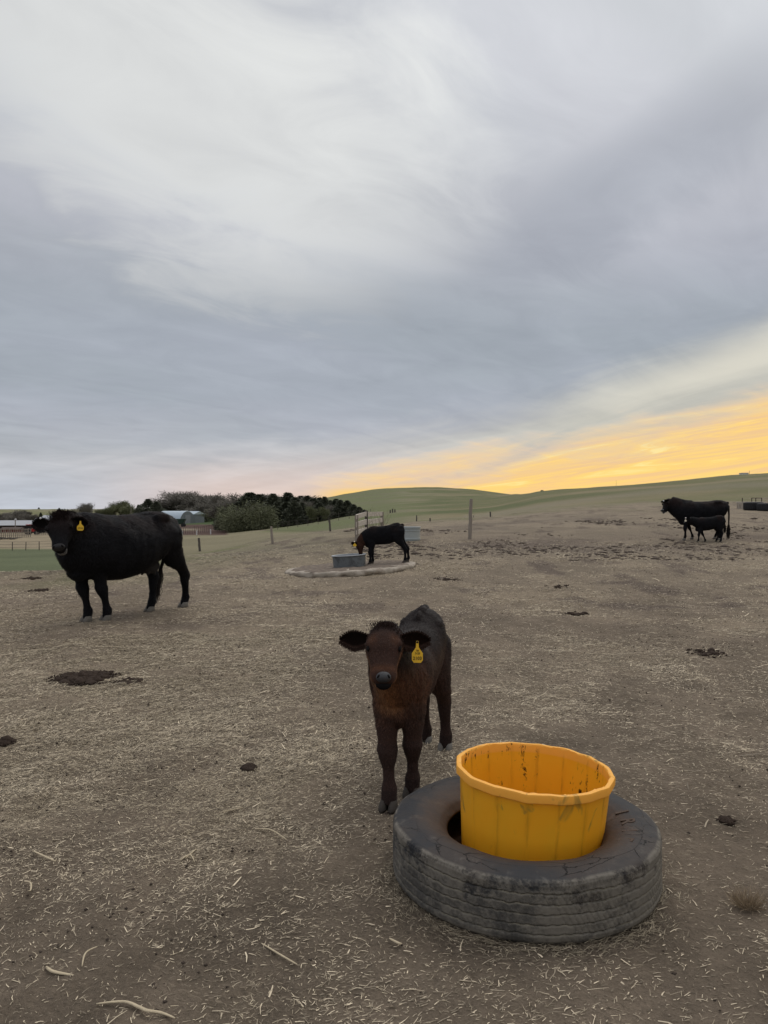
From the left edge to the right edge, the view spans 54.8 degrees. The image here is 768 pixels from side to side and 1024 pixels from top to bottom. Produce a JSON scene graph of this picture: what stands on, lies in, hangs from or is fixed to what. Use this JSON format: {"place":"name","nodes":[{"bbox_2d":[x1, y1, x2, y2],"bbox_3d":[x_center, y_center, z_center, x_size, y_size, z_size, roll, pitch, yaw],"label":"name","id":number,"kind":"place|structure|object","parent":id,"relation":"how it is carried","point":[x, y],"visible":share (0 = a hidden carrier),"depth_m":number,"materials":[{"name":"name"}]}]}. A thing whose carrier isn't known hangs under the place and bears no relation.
{"place":"outdoors","nodes":[
{"label":"outdoors","id":0,"kind":"place"},
{"bbox_2d":[0,536,21,539],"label":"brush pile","id":1,"kind":"object","parent":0,"point":[9,538],"visible":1,"depth_m":118.07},
{"bbox_2d":[0,527,23,531],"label":"shed","id":2,"kind":"structure","parent":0,"point":[12,528],"depth_m":157.12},
{"bbox_2d":[0,520,33,531],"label":"farm building","id":3,"kind":"structure","parent":0,"point":[11,523],"depth_m":163.70,"materials":[{"name":"white metal"}]},
{"bbox_2d":[0,473,767,1023],"bbox_3d":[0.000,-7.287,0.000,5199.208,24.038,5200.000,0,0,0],"label":"ground","id":4,"kind":"structure","parent":0,"point":[526,517],"depth_m":4.11,"materials":[{"name":"brown soil"}]},
{"bbox_2d":[0,735,16,746],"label":"manure pile","id":5,"kind":"object","parent":4,"relation":"on","point":[6,740],"visible":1,"depth_m":4.50,"materials":[{"name":"brown soil"}]},
{"bbox_2d":[0,515,24,519],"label":"bare tree","id":6,"kind":"object","parent":4,"relation":"on","point":[12,518],"visible":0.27,"depth_m":194.76,"materials":[{"name":"brown plant"}]},
{"bbox_2d":[0,528,30,537],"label":"corral fence","id":7,"kind":"object","parent":4,"relation":"on","point":[9,532],"visible":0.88,"depth_m":125.79,"materials":[{"name":"brown wood"}]},
{"bbox_2d":[10,510,29,519],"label":"bare tree","id":8,"kind":"object","parent":4,"relation":"on","point":[15,512],"visible":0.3,"depth_m":215.77,"materials":[{"name":"grey plant"}]},
{"bbox_2d":[3,541,51,550],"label":"wire fence","id":9,"kind":"object","parent":4,"relation":"on","point":[12,544],"visible":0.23,"depth_m":84.95,"materials":[{"name":"metal"}]},
{"bbox_2d":[17,514,38,519],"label":"bare tree","id":10,"kind":"object","parent":4,"relation":"on","point":[29,517],"visible":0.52,"depth_m":209.42,"materials":[{"name":"brown plant"}]},
{"bbox_2d":[24,524,38,534],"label":"red tractor","id":11,"kind":"object","parent":4,"relation":"on","point":[27,527],"visible":0.57,"depth_m":141.41,"materials":[{"name":"paint"}]},
{"bbox_2d":[22,576,42,579],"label":"manure pile","id":12,"kind":"object","parent":4,"relation":"on","point":[31,578],"visible":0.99,"depth_m":15.46,"materials":[{"name":"brown soil"}]},
{"bbox_2d":[26,588,52,591],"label":"manure pile","id":13,"kind":"object","parent":4,"relation":"on","point":[39,589],"visible":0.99,"depth_m":13.15,"materials":[{"name":"brown soil"}]},
{"bbox_2d":[33,851,55,861],"bbox_3d":[-1.361,1.378,2.967,0.167,0.008,0.009,0,0,36],"label":"dry stalk","id":14,"kind":"object","parent":4,"relation":"on","point":[45,856],"visible":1,"depth_m":2.96,"materials":[{"name":"beige plant"}]},
{"bbox_2d":[46,966,73,975],"bbox_3d":[-0.983,1.383,2.228,0.114,0.011,0.025,0,0,23],"label":"dry stalk","id":15,"kind":"object","parent":4,"relation":"on","point":[49,969],"visible":1,"depth_m":2.22,"materials":[{"name":"beige plant"}]},
{"bbox_2d":[69,503,95,512],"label":"bare tree","id":16,"kind":"object","parent":4,"relation":"on","point":[85,508],"visible":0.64,"depth_m":269.49,"materials":[{"name":"grey plant"}]},
{"bbox_2d":[43,670,121,685],"bbox_3d":[-2.523,1.389,6.212,0.631,0.062,0.578,0,0,0],"label":"manure pile","id":17,"kind":"object","parent":4,"relation":"on","point":[84,677],"visible":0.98,"depth_m":6.17,"materials":[{"name":"brown soil"}]},
{"bbox_2d":[81,946,96,966],"bbox_3d":[-0.927,1.383,2.311,0.021,0.009,0.103,0,0,4],"label":"dry stalk","id":18,"kind":"object","parent":4,"relation":"on","point":[85,954],"visible":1,"depth_m":2.31,"materials":[{"name":"beige plant"}]},
{"bbox_2d":[93,509,102,513],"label":"budding tree","id":19,"kind":"object","parent":4,"relation":"on","point":[97,511],"visible":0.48,"depth_m":273.79,"materials":[{"name":"green plant"}]},
{"bbox_2d":[101,506,116,514],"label":"budding tree","id":20,"kind":"object","parent":4,"relation":"on","point":[108,511],"visible":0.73,"depth_m":274.19,"materials":[{"name":"green plant"}]},
{"bbox_2d":[30,509,189,621],"bbox_3d":[-3.487,0.680,9.926,0.925,1.454,2.498,0,0,33],"label":"black cow","id":21,"kind":"object","parent":4,"relation":"on","point":[100,550],"visible":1,"depth_m":9.46},
{"bbox_2d":[109,504,124,514],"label":"budding tree","id":22,"kind":"object","parent":4,"relation":"on","point":[118,507],"visible":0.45,"depth_m":279.61,"materials":[{"name":"green plant"}]},
{"bbox_2d":[107,500,130,514],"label":"budding tree","id":23,"kind":"object","parent":4,"relation":"on","point":[123,503],"visible":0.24,"depth_m":283.12,"materials":[{"name":"green plant"}]},
{"bbox_2d":[118,504,134,514],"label":"budding tree","id":24,"kind":"object","parent":4,"relation":"on","point":[126,510],"visible":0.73,"depth_m":269.71,"materials":[{"name":"green plant"}]},
{"bbox_2d":[112,677,148,684],"bbox_3d":[-2.073,1.399,6.095,0.283,0.059,0.276,0,0,-36],"label":"manure pile","id":25,"kind":"object","parent":4,"relation":"on","point":[124,681],"visible":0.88,"depth_m":6.05,"materials":[{"name":"brown soil"}]},
{"bbox_2d":[96,1000,174,1018],"bbox_3d":[-0.687,1.383,2.066,0.252,0.012,0.030,0,0,16],"label":"corn husk","id":26,"kind":"object","parent":4,"relation":"on","point":[144,1009],"visible":1,"depth_m":2.07,"materials":[{"name":"beige plant"}]},
{"bbox_2d":[136,499,153,512],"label":"evergreen tree","id":27,"kind":"object","parent":4,"relation":"on","point":[146,505],"visible":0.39,"depth_m":253.56,"materials":[{"name":"green plant"}]},
{"bbox_2d":[148,501,166,511],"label":"evergreen tree","id":28,"kind":"object","parent":4,"relation":"on","point":[156,506],"visible":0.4,"depth_m":248.98,"materials":[{"name":"green plant"}]},
{"bbox_2d":[157,496,183,510],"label":"bare tree","id":29,"kind":"object","parent":4,"relation":"on","point":[171,508],"visible":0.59,"depth_m":260.46,"materials":[{"name":"grey plant"}]},
{"bbox_2d":[150,492,190,510],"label":"bare tree","id":30,"kind":"object","parent":4,"relation":"on","point":[178,496],"visible":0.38,"depth_m":262.81,"materials":[{"name":"grey plant"}]},
{"bbox_2d":[162,511,195,523],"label":"quonset hut","id":31,"kind":"object","parent":4,"relation":"on","point":[188,516],"visible":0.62,"depth_m":212.81,"materials":[{"name":"metal"}]},
{"bbox_2d":[185,515,190,523],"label":"door","id":32,"kind":"structure","parent":31,"relation":"in","point":[188,517],"depth_m":212.74,"materials":[{"name":"grey metal"}]},
{"bbox_2d":[159,490,200,509],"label":"bare tree","id":33,"kind":"object","parent":4,"relation":"on","point":[194,493],"visible":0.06,"depth_m":270.23,"materials":[{"name":"grey plant"}]},
{"bbox_2d":[176,519,185,526],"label":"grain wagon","id":34,"kind":"object","parent":4,"relation":"on","point":[182,522],"visible":0.5,"depth_m":189.21,"materials":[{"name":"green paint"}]},
{"bbox_2d":[174,494,201,510],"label":"bare tree","id":35,"kind":"object","parent":4,"relation":"on","point":[186,500],"visible":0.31,"depth_m":253.97,"materials":[{"name":"grey plant"}]},
{"bbox_2d":[190,511,203,522],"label":"grey shed","id":36,"kind":"structure","parent":4,"relation":"on","point":[199,519],"depth_m":220.63,"materials":[{"name":"metal"}]},
{"bbox_2d":[185,504,209,519],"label":"bare tree","id":37,"kind":"object","parent":4,"relation":"on","point":[203,508],"visible":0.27,"depth_m":230.34,"materials":[{"name":"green plant"}]},
{"bbox_2d":[183,525,215,533],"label":"corral fence","id":38,"kind":"object","parent":4,"relation":"on","point":[194,529],"visible":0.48,"depth_m":133.76,"materials":[{"name":"grey wood"}]},
{"bbox_2d":[198,538,200,550],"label":"fence post","id":39,"kind":"object","parent":4,"relation":"on","point":[199,546],"visible":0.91,"depth_m":68.89,"materials":[{"name":"wood"}]},
{"bbox_2d":[186,502,217,520],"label":"bare tree","id":40,"kind":"object","parent":4,"relation":"on","point":[196,508],"visible":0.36,"depth_m":229.57,"materials":[{"name":"grey plant"}]},
{"bbox_2d":[188,495,218,519],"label":"bare tree","id":41,"kind":"object","parent":4,"relation":"on","point":[200,499],"visible":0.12,"depth_m":250.36,"materials":[{"name":"grey plant"}]},
{"bbox_2d":[198,509,214,522],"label":"budding tree","id":42,"kind":"object","parent":4,"relation":"on","point":[208,516],"visible":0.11,"depth_m":213.56,"materials":[{"name":"green plant"}]},
{"bbox_2d":[202,495,229,503],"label":"bare tree","id":43,"kind":"object","parent":4,"relation":"on","point":[213,498],"visible":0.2,"depth_m":238.10,"materials":[{"name":"grey plant"}]},
{"bbox_2d":[212,509,222,530],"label":"evergreen tree","id":44,"kind":"object","parent":4,"relation":"on","point":[221,510],"visible":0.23,"depth_m":141.50,"materials":[{"name":"green plant"}]},
{"bbox_2d":[205,500,234,518],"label":"bare tree","id":45,"kind":"object","parent":4,"relation":"on","point":[212,509],"visible":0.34,"depth_m":193.23,"materials":[{"name":"grey plant"}]},
{"bbox_2d":[213,504,249,529],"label":"willow tree","id":46,"kind":"object","parent":4,"relation":"on","point":[219,518],"visible":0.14,"depth_m":135.86,"materials":[{"name":"green plant"}]},
{"bbox_2d":[216,506,250,531],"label":"willow tree","id":47,"kind":"object","parent":4,"relation":"on","point":[232,525],"visible":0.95,"depth_m":130.46,"materials":[{"name":"green plant"}]},
{"bbox_2d":[228,492,261,509],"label":"evergreen tree","id":48,"kind":"object","parent":4,"relation":"on","point":[249,496],"visible":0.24,"depth_m":173.42,"materials":[{"name":"green plant"}]},
{"bbox_2d":[225,492,269,504],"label":"bare tree","id":49,"kind":"object","parent":4,"relation":"on","point":[232,498],"visible":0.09,"depth_m":175.45,"materials":[{"name":"grey plant"}]},
{"bbox_2d":[237,500,259,515],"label":"evergreen tree","id":50,"kind":"object","parent":4,"relation":"on","point":[250,504],"visible":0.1,"depth_m":167.29,"materials":[{"name":"green plant"}]},
{"bbox_2d":[240,762,257,771],"bbox_3d":[-0.734,1.395,4.034,0.096,0.045,0.094,0,0,22],"label":"manure pile","id":51,"kind":"object","parent":4,"relation":"on","point":[248,766],"visible":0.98,"depth_m":4.02,"materials":[{"name":"brown soil"}]},
{"bbox_2d":[217,498,281,529],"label":"willow tree","id":52,"kind":"object","parent":4,"relation":"on","point":[260,506],"visible":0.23,"depth_m":133.05,"materials":[{"name":"green plant"}]},
{"bbox_2d":[240,505,279,529],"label":"willow tree","id":53,"kind":"object","parent":4,"relation":"on","point":[265,520],"visible":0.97,"depth_m":129.54,"materials":[{"name":"green plant"}]},
{"bbox_2d":[255,494,266,503],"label":"evergreen tree","id":54,"kind":"object","parent":4,"relation":"on","point":[261,497],"visible":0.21,"depth_m":175.07,"materials":[{"name":"green plant"}]},
{"bbox_2d":[270,526,273,543],"bbox_3d":[-3.936,0.863,26.060,0.152,0.726,0.101,0,0,0],"label":"fence post","id":55,"kind":"object","parent":4,"relation":"on","point":[271,534],"visible":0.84,"depth_m":26.02,"materials":[{"name":"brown wood"}]},
{"bbox_2d":[257,828,286,839],"bbox_3d":[-0.480,1.382,3.193,0.190,0.009,0.030,0,0,34],"label":"dry stalk","id":56,"kind":"object","parent":4,"relation":"on","point":[273,831],"visible":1,"depth_m":3.20,"materials":[{"name":"beige plant"}]},
{"bbox_2d":[263,493,283,508],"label":"evergreen tree","id":57,"kind":"object","parent":4,"relation":"on","point":[272,498],"visible":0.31,"depth_m":171.18,"materials":[{"name":"green plant"}]},
{"bbox_2d":[271,501,283,521],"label":"evergreen tree","id":58,"kind":"object","parent":4,"relation":"on","point":[276,503],"visible":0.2,"depth_m":139.42,"materials":[{"name":"green plant"}]},
{"bbox_2d":[261,943,296,964],"bbox_3d":[-0.333,1.382,2.319,0.171,0.010,0.013,0,0,41],"label":"dry stalk","id":59,"kind":"object","parent":4,"relation":"on","point":[276,952],"visible":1,"depth_m":2.31,"materials":[{"name":"beige plant"}]},
{"bbox_2d":[273,502,298,525],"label":"evergreen tree","id":60,"kind":"object","parent":4,"relation":"on","point":[283,506],"visible":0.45,"depth_m":136.85,"materials":[{"name":"green plant"}]},
{"bbox_2d":[280,492,293,502],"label":"evergreen tree","id":61,"kind":"object","parent":4,"relation":"on","point":[286,496],"visible":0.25,"depth_m":175.18,"materials":[{"name":"green plant"}]},
{"bbox_2d":[280,500,307,525],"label":"evergreen tree","id":62,"kind":"object","parent":4,"relation":"on","point":[295,507],"visible":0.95,"depth_m":135.03,"materials":[{"name":"green plant"}]},
{"bbox_2d":[288,497,299,502],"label":"evergreen tree","id":63,"kind":"object","parent":4,"relation":"on","point":[294,499],"visible":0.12,"depth_m":167.45,"materials":[{"name":"green plant"}]},
{"bbox_2d":[289,502,314,523],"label":"evergreen tree","id":64,"kind":"object","parent":4,"relation":"on","point":[303,506],"visible":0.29,"depth_m":136.98,"materials":[{"name":"green plant"}]},
{"bbox_2d":[297,500,314,507],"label":"bare tree","id":65,"kind":"object","parent":4,"relation":"on","point":[309,504],"visible":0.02,"depth_m":145.25,"materials":[{"name":"plant"}]},
{"bbox_2d":[301,495,311,501],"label":"evergreen tree","id":66,"kind":"object","parent":4,"relation":"on","point":[307,497],"visible":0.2,"depth_m":171.56,"materials":[{"name":"green plant"}]},
{"bbox_2d":[304,506,318,522],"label":"budding tree","id":67,"kind":"object","parent":4,"relation":"on","point":[312,514],"visible":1,"depth_m":132.71,"materials":[{"name":"green plant"}]},
{"bbox_2d":[308,498,320,516],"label":"evergreen tree","id":68,"kind":"object","parent":4,"relation":"on","point":[314,500],"visible":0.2,"depth_m":164.47,"materials":[{"name":"green plant"}]},
{"bbox_2d":[302,503,334,521],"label":"evergreen tree","id":69,"kind":"object","parent":4,"relation":"on","point":[318,506],"visible":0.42,"depth_m":135.22,"materials":[{"name":"green plant"}]},
{"bbox_2d":[318,507,329,519],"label":"budding tree","id":70,"kind":"object","parent":4,"relation":"on","point":[324,512],"visible":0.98,"depth_m":130.77,"materials":[{"name":"green plant"}]},
{"bbox_2d":[277,509,370,528],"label":"wire fence","id":71,"kind":"object","parent":4,"relation":"on","point":[324,519],"visible":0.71,"depth_m":113.68,"materials":[{"name":"grey metal"}]},
{"bbox_2d":[320,496,328,507],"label":"evergreen tree","id":72,"kind":"object","parent":4,"relation":"on","point":[324,500],"visible":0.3,"depth_m":164.54,"materials":[{"name":"green plant"}]},
{"bbox_2d":[325,505,334,519],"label":"bare tree","id":73,"kind":"object","parent":4,"relation":"on","point":[330,508],"visible":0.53,"depth_m":133.12,"materials":[{"name":"plant"}]},
{"bbox_2d":[321,500,339,517],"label":"evergreen tree","id":74,"kind":"object","parent":4,"relation":"on","point":[331,503],"visible":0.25,"depth_m":136.38,"materials":[{"name":"green plant"}]},
{"bbox_2d":[330,500,350,517],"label":"evergreen tree","id":75,"kind":"object","parent":4,"relation":"on","point":[336,508],"visible":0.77,"depth_m":133.07,"materials":[{"name":"green plant"}]},
{"bbox_2d":[336,500,352,515],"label":"evergreen tree","id":76,"kind":"object","parent":4,"relation":"on","point":[347,504],"visible":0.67,"depth_m":133.22,"materials":[{"name":"green plant"}]},
{"bbox_2d":[284,560,415,577],"bbox_3d":[-0.761,1.288,16.851,2.997,0.185,3.001,-3,0,0],"label":"concrete pad","id":77,"kind":"object","parent":4,"relation":"on","point":[376,567],"visible":0.73,"depth_m":15.83,"materials":[{"name":"concrete"}]},
{"bbox_2d":[331,553,365,567],"bbox_3d":[-0.778,1.089,16.580,0.790,0.272,0.790,-3,0,0],"label":"drinking tub","id":78,"kind":"object","parent":77,"relation":"on","point":[349,560],"visible":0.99,"depth_m":16.27,"materials":[{"name":"metal"}]},
{"bbox_2d":[351,523,409,563],"bbox_3d":[-0.078,0.709,16.817,1.347,0.958,0.468,0,0,1],"label":"drinking calf","id":79,"kind":"object","parent":77,"relation":"on","point":[370,538],"visible":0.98,"depth_m":16.72},
{"bbox_2d":[345,504,358,515],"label":"evergreen tree","id":80,"kind":"object","parent":4,"relation":"on","point":[352,508],"visible":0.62,"depth_m":131.55,"materials":[{"name":"green plant"}]},
{"bbox_2d":[351,507,362,514],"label":"evergreen tree","id":81,"kind":"object","parent":4,"relation":"on","point":[356,510],"visible":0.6,"depth_m":129.53,"materials":[{"name":"green plant"}]},
{"bbox_2d":[355,511,383,541],"bbox_3d":[-0.532,0.512,26.223,0.210,1.132,3.819,0,0,13],"label":"board panel","id":82,"kind":"object","parent":4,"relation":"on","point":[366,521],"visible":0.75,"depth_m":25.87,"materials":[{"name":"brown wood"}]},
{"bbox_2d":[358,509,389,528],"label":"dead weeds","id":83,"kind":"object","parent":4,"relation":"on","point":[375,520],"visible":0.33,"depth_m":26.91,"materials":[{"name":"plant"}]},
{"bbox_2d":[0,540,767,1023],"bbox_3d":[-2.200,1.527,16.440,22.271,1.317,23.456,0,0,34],"label":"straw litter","id":84,"kind":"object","parent":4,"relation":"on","point":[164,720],"visible":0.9,"depth_m":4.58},
{"bbox_2d":[0,535,767,1023],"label":"soil crumbs","id":85,"kind":"object","parent":4,"relation":"on","point":[324,785],"visible":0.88,"depth_m":4.42,"materials":[{"name":"brown soil"}]},
{"bbox_2d":[338,604,452,813],"bbox_3d":[0.114,0.949,3.894,0.422,0.907,1.383,0,0,15],"label":"brown calf","id":86,"kind":"object","parent":4,"relation":"on","point":[409,658],"visible":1,"depth_m":3.62},
{"bbox_2d":[404,526,420,540],"bbox_3d":[0.693,0.725,24.360,1.040,0.480,1.040,0,0,0],"label":"stock tank","id":87,"kind":"object","parent":4,"relation":"on","point":[412,533],"visible":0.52,"depth_m":23.92,"materials":[{"name":"metal"}]},
{"bbox_2d":[433,577,462,581],"bbox_3d":[1.204,1.300,14.274,0.698,0.068,0.608,0,0,0],"label":"manure pile","id":88,"kind":"object","parent":4,"relation":"on","point":[445,579],"visible":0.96,"depth_m":14.21,"materials":[{"name":"brown soil"}]},
{"bbox_2d":[468,499,472,538],"bbox_3d":[2.876,0.287,24.677,0.163,1.448,0.129,0,0,0],"label":"fence post","id":89,"kind":"object","parent":4,"relation":"on","point":[470,520],"visible":0.92,"depth_m":24.62,"materials":[{"name":"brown wood"}]},
{"bbox_2d":[393,775,661,943],"bbox_3d":[0.540,1.287,2.875,1.012,0.242,1.011,0,0,0],"label":"truck tyre","id":90,"kind":"object","parent":4,"relation":"on","point":[611,885],"visible":0.76,"depth_m":2.47,"materials":[{"name":"rubber"}]},
{"bbox_2d":[456,742,615,860],"bbox_3d":[0.578,1.192,2.904,0.619,0.397,0.611,3,0,-7],"label":"feed tub","id":91,"kind":"object","parent":4,"relation":"on","point":[530,802],"visible":0.77,"depth_m":2.72,"materials":[{"name":"yellow plastic"}]},
{"bbox_2d":[344,517,767,560],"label":"dung clods","id":92,"kind":"object","parent":4,"relation":"on","point":[534,550],"visible":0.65,"depth_m":20.49,"materials":[{"name":"soil"}]},
{"bbox_2d":[546,584,572,588],"bbox_3d":[3.144,1.331,13.202,0.552,0.065,0.531,0,0,0],"label":"manure pile","id":93,"kind":"object","parent":4,"relation":"on","point":[557,586],"visible":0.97,"depth_m":13.18,"materials":[{"name":"brown soil"}]},
{"bbox_2d":[557,611,588,615],"bbox_3d":[2.602,1.387,10.114,0.487,0.054,0.331,0,0,-34],"label":"manure pile","id":94,"kind":"object","parent":4,"relation":"on","point":[576,613],"visible":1,"depth_m":10.09,"materials":[{"name":"brown soil"}]},
{"bbox_2d":[660,497,730,539],"bbox_3d":[9.641,0.195,23.011,2.067,1.353,0.950,0,0,14],"label":"black cow","id":95,"kind":"object","parent":4,"relation":"on","point":[679,509],"visible":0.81,"depth_m":22.71},
{"bbox_2d":[684,515,726,541],"bbox_3d":[9.488,0.493,22.084,1.412,0.830,0.487,0,0,-9],"label":"black calf","id":96,"kind":"object","parent":4,"relation":"on","point":[716,523],"visible":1,"depth_m":21.98},
{"bbox_2d":[686,648,732,657],"bbox_3d":[3.206,1.398,7.343,0.434,0.066,0.442,0,0,-44],"label":"manure pile","id":97,"kind":"object","parent":4,"relation":"on","point":[711,651],"visible":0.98,"depth_m":7.31,"materials":[{"name":"brown soil"}]},
{"bbox_2d":[716,815,737,825],"bbox_3d":[1.547,1.394,3.342,0.082,0.040,0.088,0,0,40],"label":"manure pile","id":98,"kind":"object","parent":4,"relation":"on","point":[729,820],"visible":0.99,"depth_m":3.33,"materials":[{"name":"brown soil"}]},
{"bbox_2d":[722,881,767,914],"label":"grass tuft","id":99,"kind":"object","parent":4,"relation":"on","point":[750,902],"visible":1,"depth_m":2.62,"materials":[{"name":"plant"}]},
{"bbox_2d":[736,498,761,508],"bbox_3d":[20.333,-0.476,41.004,1.332,0.621,0.770,0,0,-3],"label":"feed bunk","id":100,"kind":"object","parent":4,"relation":"on","point":[739,505],"visible":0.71,"depth_m":41.00,"materials":[{"name":"concrete"}]},
{"bbox_2d":[743,502,762,509],"bbox_3d":[19.713,-0.307,39.500,1.018,0.450,1.019,0,0,0],"label":"tractor tyre","id":101,"kind":"object","parent":4,"relation":"on","point":[749,505],"visible":0.69,"depth_m":39.17,"materials":[{"name":"black rubber"}]},
{"bbox_2d":[756,503,767,510],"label":"tractor tyre","id":102,"kind":"object","parent":4,"relation":"on","point":[761,506],"visible":0.98,"depth_m":38.22,"materials":[{"name":"black rubber"}]},
{"bbox_2d":[0,0,767,508],"label":"sky","id":103,"kind":"structure","parent":0,"point":[328,248],"materials":[{"name":"grey"}]}
]}

